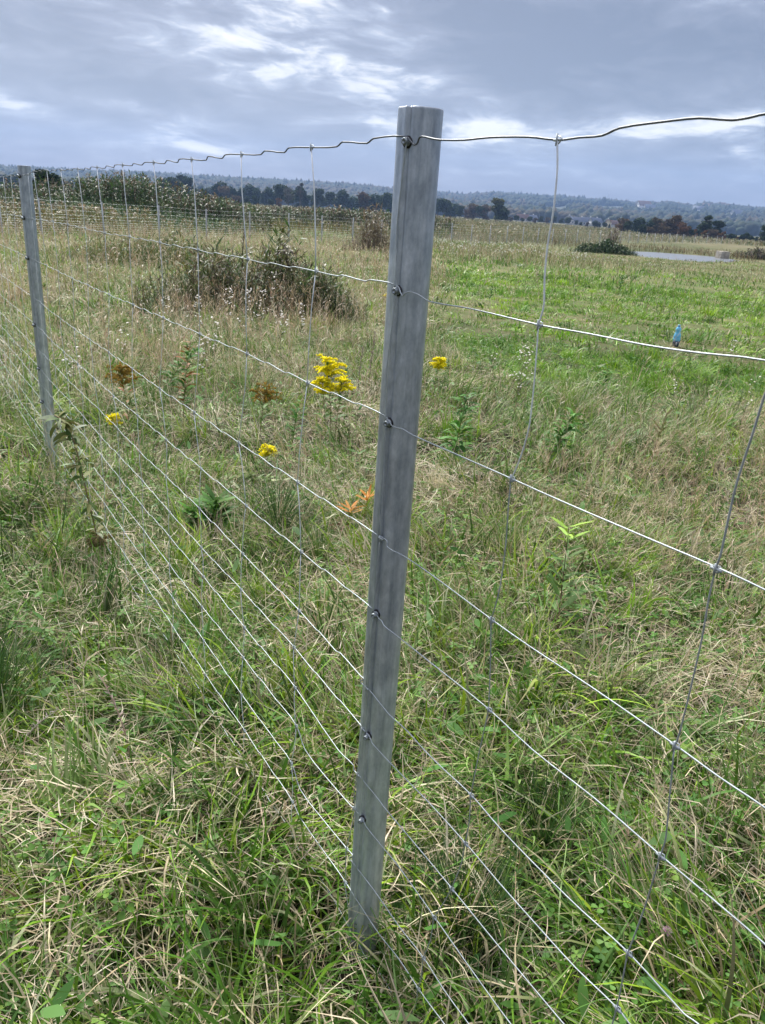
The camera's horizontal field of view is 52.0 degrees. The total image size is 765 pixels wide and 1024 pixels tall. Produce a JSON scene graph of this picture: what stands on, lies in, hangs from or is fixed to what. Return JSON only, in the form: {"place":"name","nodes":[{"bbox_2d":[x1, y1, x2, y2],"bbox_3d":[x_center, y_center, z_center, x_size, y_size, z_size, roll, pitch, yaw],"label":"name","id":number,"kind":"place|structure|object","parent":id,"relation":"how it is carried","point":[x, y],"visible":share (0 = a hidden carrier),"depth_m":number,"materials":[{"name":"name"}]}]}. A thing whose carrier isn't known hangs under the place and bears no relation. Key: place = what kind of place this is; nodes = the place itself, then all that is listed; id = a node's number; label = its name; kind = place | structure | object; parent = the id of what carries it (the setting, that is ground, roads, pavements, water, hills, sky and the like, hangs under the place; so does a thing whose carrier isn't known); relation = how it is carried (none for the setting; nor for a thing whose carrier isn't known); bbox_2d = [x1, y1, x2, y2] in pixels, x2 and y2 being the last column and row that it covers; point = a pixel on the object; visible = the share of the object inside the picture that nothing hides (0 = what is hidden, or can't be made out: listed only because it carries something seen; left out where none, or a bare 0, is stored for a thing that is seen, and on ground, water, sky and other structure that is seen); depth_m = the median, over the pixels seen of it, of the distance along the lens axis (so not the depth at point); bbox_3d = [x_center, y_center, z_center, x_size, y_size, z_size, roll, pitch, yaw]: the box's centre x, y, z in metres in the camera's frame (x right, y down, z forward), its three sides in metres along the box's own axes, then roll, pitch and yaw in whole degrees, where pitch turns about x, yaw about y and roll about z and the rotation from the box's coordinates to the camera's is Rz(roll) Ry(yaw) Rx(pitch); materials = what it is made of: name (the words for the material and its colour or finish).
{"place":"outdoors","nodes":[
{"label":"outdoors","id":0,"kind":"place"},
{"bbox_2d":[0,187,764,1023],"bbox_3d":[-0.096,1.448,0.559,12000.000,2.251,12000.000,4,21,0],"label":"ground","id":1,"kind":"structure","parent":0,"point":[702,247],"depth_m":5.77,"materials":[{"name":"green plant"}]},
{"bbox_2d":[22,709,58,754],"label":"dead stalk","id":2,"kind":"object","parent":1,"relation":"on","point":[46,716],"visible":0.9,"depth_m":2.14,"materials":[{"name":"brown plant"}]},
{"bbox_2d":[32,168,61,195],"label":"tree","id":3,"kind":"object","parent":1,"relation":"on","point":[43,174],"visible":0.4,"depth_m":77.50,"materials":[{"name":"green plant"}]},
{"bbox_2d":[0,591,127,760],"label":"grass tussock","id":4,"kind":"object","parent":1,"relation":"on","point":[3,674],"depth_m":2.35,"materials":[{"name":"green plant"}]},
{"bbox_2d":[62,344,83,393],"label":"daisy plant","id":5,"kind":"object","parent":1,"relation":"on","point":[73,364],"visible":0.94,"depth_m":6.13,"materials":[{"name":"green plant"}]},
{"bbox_2d":[38,410,115,547],"bbox_3d":[-1.250,-0.128,3.210,0.327,0.545,0.168,14,23,25],"label":"bent plant","id":6,"kind":"object","parent":1,"relation":"on","point":[67,426],"visible":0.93,"depth_m":3.18,"materials":[{"name":"green plant"}]},
{"bbox_2d":[101,412,122,445],"bbox_3d":[-1.664,-0.494,4.845,0.139,0.244,0.124,-9,24,-30],"label":"goldenrod","id":7,"kind":"object","parent":1,"relation":"on","point":[112,416],"visible":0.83,"depth_m":4.82,"materials":[{"name":"yellow plant"}]},
{"bbox_2d":[98,675,130,764],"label":"dead stalk","id":8,"kind":"object","parent":1,"relation":"on","point":[114,703],"visible":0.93,"depth_m":2.08,"materials":[{"name":"brown plant"}]},
{"bbox_2d":[102,361,148,441],"bbox_3d":[-1.631,-0.679,4.970,0.222,0.539,0.225,10,22,15],"label":"goldenrod","id":9,"kind":"object","parent":1,"relation":"on","point":[119,368],"visible":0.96,"depth_m":4.91,"materials":[{"name":"brown plant"}]},
{"bbox_2d":[0,169,273,230],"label":"thicket","id":10,"kind":"object","parent":1,"relation":"on","point":[134,188],"visible":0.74,"depth_m":55.76,"materials":[{"name":"green plant"}]},
{"bbox_2d":[53,228,231,270],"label":"weed clump","id":11,"kind":"object","parent":1,"relation":"on","point":[121,251],"visible":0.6,"depth_m":20.49,"materials":[{"name":"beige plant"}]},
{"bbox_2d":[83,630,249,763],"bbox_3d":[-0.637,0.513,2.316,0.578,0.242,0.549,0,21,-11],"label":"grass tussock","id":12,"kind":"object","parent":1,"relation":"on","point":[168,666],"depth_m":2.38,"materials":[{"name":"green plant"}]},
{"bbox_2d":[164,176,182,198],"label":"tree","id":13,"kind":"object","parent":1,"relation":"on","point":[172,180],"visible":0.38,"depth_m":392.45,"materials":[{"name":"green plant"}]},
{"bbox_2d":[158,347,206,396],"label":"leafy plant","id":14,"kind":"object","parent":1,"relation":"on","point":[177,366],"visible":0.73,"depth_m":6.24,"materials":[{"name":"green plant"}]},
{"bbox_2d":[176,173,194,198],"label":"tree","id":15,"kind":"object","parent":1,"relation":"on","point":[184,180],"visible":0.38,"depth_m":396.96,"materials":[{"name":"green plant"}]},
{"bbox_2d":[172,335,199,424],"bbox_3d":[-1.379,-0.908,5.481,0.219,0.639,0.199,4,21,0],"label":"goldenrod","id":16,"kind":"object","parent":1,"relation":"on","point":[184,391],"visible":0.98,"depth_m":5.48,"materials":[{"name":"green plant"}]},
{"bbox_2d":[173,497,213,530],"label":"leafy plant","id":17,"kind":"object","parent":1,"relation":"on","point":[186,509],"visible":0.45,"depth_m":3.61,"materials":[{"name":"green plant"}]},
{"bbox_2d":[0,197,390,241],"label":"weeds","id":18,"kind":"object","parent":1,"relation":"on","point":[16,210],"visible":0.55,"depth_m":41.60,"materials":[{"name":"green plant"}]},
{"bbox_2d":[195,330,209,387],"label":"daisy plant","id":19,"kind":"object","parent":1,"relation":"on","point":[201,369],"visible":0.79,"depth_m":6.53,"materials":[{"name":"green plant"}]},
{"bbox_2d":[182,483,242,533],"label":"leafy plant","id":20,"kind":"object","parent":1,"relation":"on","point":[214,502],"visible":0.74,"depth_m":3.60,"materials":[{"name":"green plant"}]},
{"bbox_2d":[211,181,226,200],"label":"tree","id":21,"kind":"object","parent":1,"relation":"on","point":[216,185],"visible":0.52,"depth_m":417.39,"materials":[{"name":"green plant"}]},
{"bbox_2d":[217,185,233,200],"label":"tree","id":22,"kind":"object","parent":1,"relation":"on","point":[224,190],"visible":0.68,"depth_m":410.91,"materials":[{"name":"green plant"}]},
{"bbox_2d":[122,218,337,321],"bbox_3d":[-2.146,-3.617,11.645,3.268,1.505,2.334,4,21,0],"label":"weed clump","id":23,"kind":"object","parent":1,"relation":"on","point":[216,273],"visible":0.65,"depth_m":11.41,"materials":[{"name":"green plant"}]},
{"bbox_2d":[0,192,461,239],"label":"brambles","id":24,"kind":"object","parent":1,"relation":"on","point":[164,214],"visible":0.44,"depth_m":53.37,"materials":[{"name":"green plant"}]},
{"bbox_2d":[237,288,254,337],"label":"daisy plant","id":25,"kind":"object","parent":1,"relation":"on","point":[245,322],"visible":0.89,"depth_m":8.71,"materials":[{"name":"green plant"}]},
{"bbox_2d":[202,468,294,488],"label":"fallen plant","id":26,"kind":"object","parent":1,"relation":"on","point":[239,479],"visible":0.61,"depth_m":4.25,"materials":[{"name":"brown plant"}]},
{"bbox_2d":[243,183,255,204],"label":"tree","id":27,"kind":"object","parent":1,"relation":"on","point":[249,189],"visible":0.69,"depth_m":459.69,"materials":[{"name":"green plant"}]},
{"bbox_2d":[252,187,261,203],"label":"tree","id":28,"kind":"object","parent":1,"relation":"on","point":[257,192],"visible":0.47,"depth_m":454.97,"materials":[{"name":"green plant"}]},
{"bbox_2d":[249,381,282,432],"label":"wildflower","id":29,"kind":"object","parent":1,"relation":"on","point":[268,396],"visible":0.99,"depth_m":5.24,"materials":[{"name":"brown plant"}]},
{"bbox_2d":[260,187,274,205],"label":"tree","id":30,"kind":"object","parent":1,"relation":"on","point":[268,193],"visible":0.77,"depth_m":438.33,"materials":[{"name":"green plant"}]},
{"bbox_2d":[258,443,277,475],"bbox_3d":[-0.660,-0.283,4.502,0.139,0.226,0.121,4,21,0],"label":"goldenrod","id":31,"kind":"object","parent":1,"relation":"on","point":[266,453],"visible":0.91,"depth_m":4.47,"materials":[{"name":"yellow plant"}]},
{"bbox_2d":[194,458,364,558],"bbox_3d":[-0.475,-0.056,3.662,0.901,0.396,0.860,15,24,27],"label":"grass tussock","id":32,"kind":"object","parent":1,"relation":"on","point":[282,514],"depth_m":3.70,"materials":[{"name":"green plant"}]},
{"bbox_2d":[273,184,292,204],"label":"tree","id":33,"kind":"object","parent":1,"relation":"on","point":[278,189],"visible":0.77,"depth_m":409.29,"materials":[{"name":"green plant"}]},
{"bbox_2d":[283,187,294,205],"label":"tree","id":34,"kind":"object","parent":1,"relation":"on","point":[289,195],"visible":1,"depth_m":394.88,"materials":[{"name":"green plant"}]},
{"bbox_2d":[284,403,306,447],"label":"leafy plant","id":35,"kind":"object","parent":1,"relation":"on","point":[296,419],"visible":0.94,"depth_m":5.10,"materials":[{"name":"green plant"}]},
{"bbox_2d":[296,183,303,206],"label":"tree","id":36,"kind":"object","parent":1,"relation":"on","point":[300,191],"visible":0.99,"depth_m":389.70,"materials":[{"name":"green plant"}]},
{"bbox_2d":[293,186,309,207],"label":"tree","id":37,"kind":"object","parent":1,"relation":"on","point":[306,199],"visible":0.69,"depth_m":406.82,"materials":[{"name":"green plant"}]},
{"bbox_2d":[259,503,366,579],"bbox_3d":[-0.267,0.098,3.417,0.635,0.287,0.671,4,21,0],"label":"grass tussock","id":38,"kind":"object","parent":1,"relation":"on","point":[320,543],"depth_m":3.42,"materials":[{"name":"green plant"}]},
{"bbox_2d":[311,188,325,206],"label":"tree","id":39,"kind":"object","parent":1,"relation":"on","point":[319,193],"visible":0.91,"depth_m":436.48,"materials":[{"name":"green plant"}]},
{"bbox_2d":[268,257,371,326],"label":"weed clump","id":40,"kind":"object","parent":1,"relation":"on","point":[321,285],"visible":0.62,"depth_m":11.31,"materials":[{"name":"brown plant"}]},
{"bbox_2d":[310,376,334,435],"bbox_3d":[-0.410,-0.710,5.370,0.194,0.458,0.158,16,24,28],"label":"goldenrod","id":41,"kind":"object","parent":1,"relation":"on","point":[319,382],"visible":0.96,"depth_m":5.30,"materials":[{"name":"yellow plant"}]},
{"bbox_2d":[313,353,346,438],"bbox_3d":[-0.356,-0.780,5.373,0.243,0.597,0.262,-1,22,-12],"label":"goldenrod","id":42,"kind":"object","parent":1,"relation":"on","point":[327,368],"visible":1,"depth_m":5.27,"materials":[{"name":"yellow plant"}]},
{"bbox_2d":[325,192,335,206],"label":"tree","id":43,"kind":"object","parent":1,"relation":"on","point":[330,196],"visible":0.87,"depth_m":454.36,"materials":[{"name":"green plant"}]},
{"bbox_2d":[329,518,352,533],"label":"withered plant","id":44,"kind":"object","parent":1,"relation":"on","point":[339,527],"visible":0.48,"depth_m":3.79,"materials":[{"name":"green plant"}]},
{"bbox_2d":[328,375,355,440],"bbox_3d":[-0.295,-0.711,5.399,0.183,0.463,0.218,-16,28,-41],"label":"goldenrod","id":45,"kind":"object","parent":1,"relation":"on","point":[339,386],"visible":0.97,"depth_m":5.32,"materials":[{"name":"yellow plant"}]},
{"bbox_2d":[335,189,352,208],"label":"tree","id":46,"kind":"object","parent":1,"relation":"on","point":[346,201],"visible":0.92,"depth_m":439.82,"materials":[{"name":"green plant"}]},
{"bbox_2d":[233,204,456,234],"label":"thicket","id":47,"kind":"object","parent":1,"relation":"on","point":[343,216],"visible":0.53,"depth_m":81.48,"materials":[{"name":"green plant"}]},
{"bbox_2d":[338,500,362,535],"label":"withered plant","id":48,"kind":"object","parent":1,"relation":"on","point":[353,505],"visible":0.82,"depth_m":3.75,"materials":[{"name":"orange plant"}]},
{"bbox_2d":[0,197,722,243],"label":"boundary fence","id":49,"kind":"object","parent":1,"relation":"on","point":[206,210],"visible":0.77,"depth_m":45.83,"materials":[{"name":"metal"}]},
{"bbox_2d":[356,191,370,210],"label":"tree","id":50,"kind":"object","parent":1,"relation":"on","point":[362,196],"visible":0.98,"depth_m":370.82,"materials":[{"name":"green plant"}]},
{"bbox_2d":[340,202,389,252],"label":"weed clump","id":51,"kind":"object","parent":1,"relation":"on","point":[374,240],"visible":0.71,"depth_m":36.54,"materials":[{"name":"brown plant"}]},
{"bbox_2d":[356,485,373,523],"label":"withered plant","id":52,"kind":"object","parent":1,"relation":"on","point":[368,495],"visible":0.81,"depth_m":3.91,"materials":[{"name":"orange plant"}]},
{"bbox_2d":[368,193,382,211],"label":"tree","id":53,"kind":"object","parent":1,"relation":"on","point":[372,200],"visible":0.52,"depth_m":412.52,"materials":[{"name":"green plant"}]},
{"bbox_2d":[0,106,764,1023],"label":"wire fence","id":54,"kind":"object","parent":1,"relation":"on","point":[418,150],"visible":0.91,"depth_m":1.27,"materials":[{"name":"metal"}]},
{"bbox_2d":[0,312,764,1023],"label":"clover","id":55,"kind":"object","parent":1,"relation":"on","point":[56,1010],"visible":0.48,"depth_m":2.28,"materials":[{"name":"green plant"}]},
{"bbox_2d":[0,188,764,246],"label":"tall grass","id":56,"kind":"structure","parent":1,"relation":"on","point":[528,227],"depth_m":136.57,"materials":[{"name":"beige plant"}]},
{"bbox_2d":[375,192,392,213],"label":"tree","id":57,"kind":"object","parent":1,"relation":"on","point":[384,199],"visible":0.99,"depth_m":407.21,"materials":[{"name":"green plant"}]},
{"bbox_2d":[425,356,446,410],"bbox_3d":[0.440,-1.021,6.386,0.162,0.489,0.176,-6,23,-23],"label":"goldenrod","id":58,"kind":"object","parent":1,"relation":"on","point":[438,364],"visible":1,"depth_m":6.32,"materials":[{"name":"yellow plant"}]},
{"bbox_2d":[436,198,444,215],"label":"tree","id":59,"kind":"object","parent":1,"relation":"on","point":[439,203],"visible":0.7,"depth_m":415.30,"materials":[{"name":"green plant"}]},
{"bbox_2d":[441,199,452,214],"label":"tree","id":60,"kind":"object","parent":1,"relation":"on","point":[448,206],"visible":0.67,"depth_m":420.41,"materials":[{"name":"green plant"}]},
{"bbox_2d":[435,392,480,472],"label":"leafy plant","id":61,"kind":"object","parent":1,"relation":"on","point":[457,424],"visible":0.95,"depth_m":4.77,"materials":[{"name":"green plant"}]},
{"bbox_2d":[454,206,464,217],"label":"tree","id":62,"kind":"object","parent":1,"relation":"on","point":[459,210],"visible":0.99,"depth_m":414.58,"materials":[{"name":"green plant"}]},
{"bbox_2d":[327,779,605,1016],"bbox_3d":[0.171,0.786,1.675,0.573,0.278,0.620,4,21,0],"label":"grass tussock","id":63,"kind":"object","parent":1,"relation":"on","point":[468,921],"depth_m":1.65,"materials":[{"name":"green plant"}]},
{"bbox_2d":[466,203,478,219],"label":"tree","id":64,"kind":"object","parent":1,"relation":"on","point":[472,214],"visible":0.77,"depth_m":429.40,"materials":[{"name":"green plant"}]},
{"bbox_2d":[475,206,487,218],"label":"tree","id":65,"kind":"object","parent":1,"relation":"on","point":[479,209],"visible":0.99,"depth_m":419.04,"materials":[{"name":"green plant"}]},
{"bbox_2d":[478,204,491,219],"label":"tree","id":66,"kind":"object","parent":1,"relation":"on","point":[487,208],"visible":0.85,"depth_m":418.97,"materials":[{"name":"green plant"}]},
{"bbox_2d":[491,197,504,219],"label":"tree","id":67,"kind":"object","parent":1,"relation":"on","point":[495,201],"visible":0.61,"depth_m":351.23,"materials":[{"name":"green plant"}]},
{"bbox_2d":[495,204,509,220],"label":"tree","id":68,"kind":"object","parent":1,"relation":"on","point":[501,213],"visible":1,"depth_m":311.30,"materials":[{"name":"green plant"}]},
{"bbox_2d":[449,492,564,565],"bbox_3d":[0.587,0.091,3.584,0.625,0.311,0.645,16,24,28],"label":"grass tussock","id":69,"kind":"object","parent":1,"relation":"on","point":[517,534],"depth_m":3.63,"materials":[{"name":"green plant"}]},
{"bbox_2d":[509,341,532,418],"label":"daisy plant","id":70,"kind":"object","parent":1,"relation":"on","point":[518,380],"visible":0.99,"depth_m":6.11,"materials":[{"name":"green plant"}]},
{"bbox_2d":[433,738,652,932],"bbox_3d":[0.401,0.744,1.889,0.603,0.246,0.612,18,25,33],"label":"grass tussock","id":71,"kind":"object","parent":1,"relation":"on","point":[544,817],"depth_m":1.94,"materials":[{"name":"green plant"}]},
{"bbox_2d":[539,407,584,457],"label":"leafy plant","id":72,"kind":"object","parent":1,"relation":"on","point":[563,432],"visible":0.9,"depth_m":5.21,"materials":[{"name":"green plant"}]},
{"bbox_2d":[539,517,590,637],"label":"leafy plant","id":73,"kind":"object","parent":1,"relation":"on","point":[555,584],"visible":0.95,"depth_m":2.89,"materials":[{"name":"green plant"}]},
{"bbox_2d":[572,216,587,225],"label":"house","id":74,"kind":"structure","parent":1,"relation":"on","point":[583,220],"depth_m":678.86,"materials":[{"name":"white glass"}]},
{"bbox_2d":[587,217,602,226],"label":"house","id":75,"kind":"structure","parent":1,"relation":"on","point":[591,219],"depth_m":669.73,"materials":[{"name":"white glass"}]},
{"bbox_2d":[433,238,764,280],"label":"weeds","id":76,"kind":"object","parent":1,"relation":"on","point":[583,255],"visible":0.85,"depth_m":44.15,"materials":[{"name":"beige plant"}]},
{"bbox_2d":[596,366,615,393],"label":"leafy plant","id":77,"kind":"object","parent":1,"relation":"on","point":[605,377],"visible":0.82,"depth_m":7.36,"materials":[{"name":"green plant"}]},
{"bbox_2d":[573,239,638,255],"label":"shrub","id":78,"kind":"object","parent":1,"relation":"on","point":[606,245],"visible":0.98,"depth_m":61.99,"materials":[{"name":"green plant"}]},
{"bbox_2d":[450,232,764,264],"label":"reeds","id":79,"kind":"object","parent":1,"relation":"on","point":[670,250],"visible":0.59,"depth_m":81.81,"materials":[{"name":"beige plant"}]},
{"bbox_2d":[602,220,622,244],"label":"weed clump","id":80,"kind":"object","parent":1,"relation":"on","point":[610,233],"visible":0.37,"depth_m":62.88,"materials":[{"name":"green plant"}]},
{"bbox_2d":[615,217,629,231],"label":"tree","id":81,"kind":"object","parent":1,"relation":"on","point":[622,220],"visible":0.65,"depth_m":261.36,"materials":[{"name":"green plant"}]},
{"bbox_2d":[632,217,647,232],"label":"tree","id":82,"kind":"object","parent":1,"relation":"on","point":[637,222],"visible":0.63,"depth_m":256.65,"materials":[{"name":"green plant"}]},
{"bbox_2d":[637,224,646,234],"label":"tree","id":83,"kind":"object","parent":1,"relation":"on","point":[642,229],"visible":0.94,"depth_m":222.40,"materials":[{"name":"green plant"}]},
{"bbox_2d":[651,217,662,232],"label":"tree","id":84,"kind":"object","parent":1,"relation":"on","point":[656,220],"visible":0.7,"depth_m":231.92,"materials":[{"name":"green plant"}]},
{"bbox_2d":[642,405,672,472],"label":"leafy plant","id":85,"kind":"object","parent":1,"relation":"on","point":[663,427],"visible":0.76,"depth_m":5.15,"materials":[{"name":"green plant"}]},
{"bbox_2d":[659,214,682,233],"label":"tree","id":86,"kind":"object","parent":1,"relation":"on","point":[674,221],"visible":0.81,"depth_m":226.97,"materials":[{"name":"brown plant"}]},
{"bbox_2d":[672,325,680,346],"bbox_3d":[4.443,-2.656,11.827,0.108,0.324,0.110,4,21,0],"label":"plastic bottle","id":87,"kind":"object","parent":1,"relation":"on","point":[677,337],"visible":0.97,"depth_m":11.80,"materials":[{"name":"blue"}]},
{"bbox_2d":[641,724,714,789],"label":"leafy plant","id":88,"kind":"object","parent":1,"relation":"on","point":[689,745],"visible":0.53,"depth_m":2.20,"materials":[{"name":"green plant"}]},
{"bbox_2d":[677,221,691,236],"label":"tree","id":89,"kind":"object","parent":1,"relation":"on","point":[683,229],"visible":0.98,"depth_m":221.83,"materials":[{"name":"brown plant"}]},
{"bbox_2d":[696,215,713,234],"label":"tree","id":90,"kind":"object","parent":1,"relation":"on","point":[706,224],"visible":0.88,"depth_m":232.18,"materials":[{"name":"green plant"}]},
{"bbox_2d":[706,229,718,238],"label":"tree","id":91,"kind":"object","parent":1,"relation":"on","point":[712,233],"visible":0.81,"depth_m":222.30,"materials":[{"name":"green plant"}]},
{"bbox_2d":[707,220,725,236],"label":"tree","id":92,"kind":"object","parent":1,"relation":"on","point":[720,225],"visible":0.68,"depth_m":227.42,"materials":[{"name":"green plant"}]},
{"bbox_2d":[715,251,729,258],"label":"concrete block","id":93,"kind":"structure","parent":1,"relation":"on","point":[723,254],"depth_m":75.87,"materials":[{"name":"grey concrete"}]},
{"bbox_2d":[734,246,764,259],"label":"shrub","id":94,"kind":"object","parent":1,"relation":"on","point":[758,253],"visible":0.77,"depth_m":79.27,"materials":[{"name":"green plant"}]},
{"bbox_2d":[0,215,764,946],"bbox_3d":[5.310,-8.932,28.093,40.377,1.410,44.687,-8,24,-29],"label":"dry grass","id":95,"kind":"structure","parent":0,"point":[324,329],"depth_m":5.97,"materials":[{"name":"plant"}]},
{"bbox_2d":[0,0,764,206],"label":"sky","id":96,"kind":"structure","parent":0,"point":[85,84],"materials":[{"name":"grey"}]},
{"bbox_2d":[309,206,758,236],"bbox_3d":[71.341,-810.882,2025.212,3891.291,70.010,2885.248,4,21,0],"label":"hills","id":97,"kind":"structure","parent":0,"point":[561,207],"depth_m":1554.15,"materials":[{"name":"green plant"}]},
{"bbox_2d":[0,171,764,236],"bbox_3d":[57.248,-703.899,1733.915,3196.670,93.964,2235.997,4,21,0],"label":"woodland","id":98,"kind":"object","parent":97,"relation":"on","point":[749,219],"visible":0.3,"depth_m":1240.89,"materials":[{"name":"green plant"}]},
{"bbox_2d":[636,200,651,208],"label":"house","id":99,"kind":"structure","parent":97,"relation":"on","point":[639,203],"depth_m":1533.91,"materials":[{"name":"white glass"}]},
{"bbox_2d":[633,251,734,261],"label":"water","id":100,"kind":"structure","parent":0,"point":[672,256],"depth_m":72.97,"materials":[{"name":"grey liquid"}]},
{"bbox_3d":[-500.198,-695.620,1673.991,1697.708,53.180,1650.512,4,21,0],"label":"hills","id":101,"kind":"structure","parent":0,"visible":0},
{"bbox_2d":[0,164,392,196],"bbox_3d":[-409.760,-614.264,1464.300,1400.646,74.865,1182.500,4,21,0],"label":"woodland","id":102,"kind":"object","parent":101,"relation":"on","point":[207,180],"visible":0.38,"depth_m":1558.87,"materials":[{"name":"green plant"}]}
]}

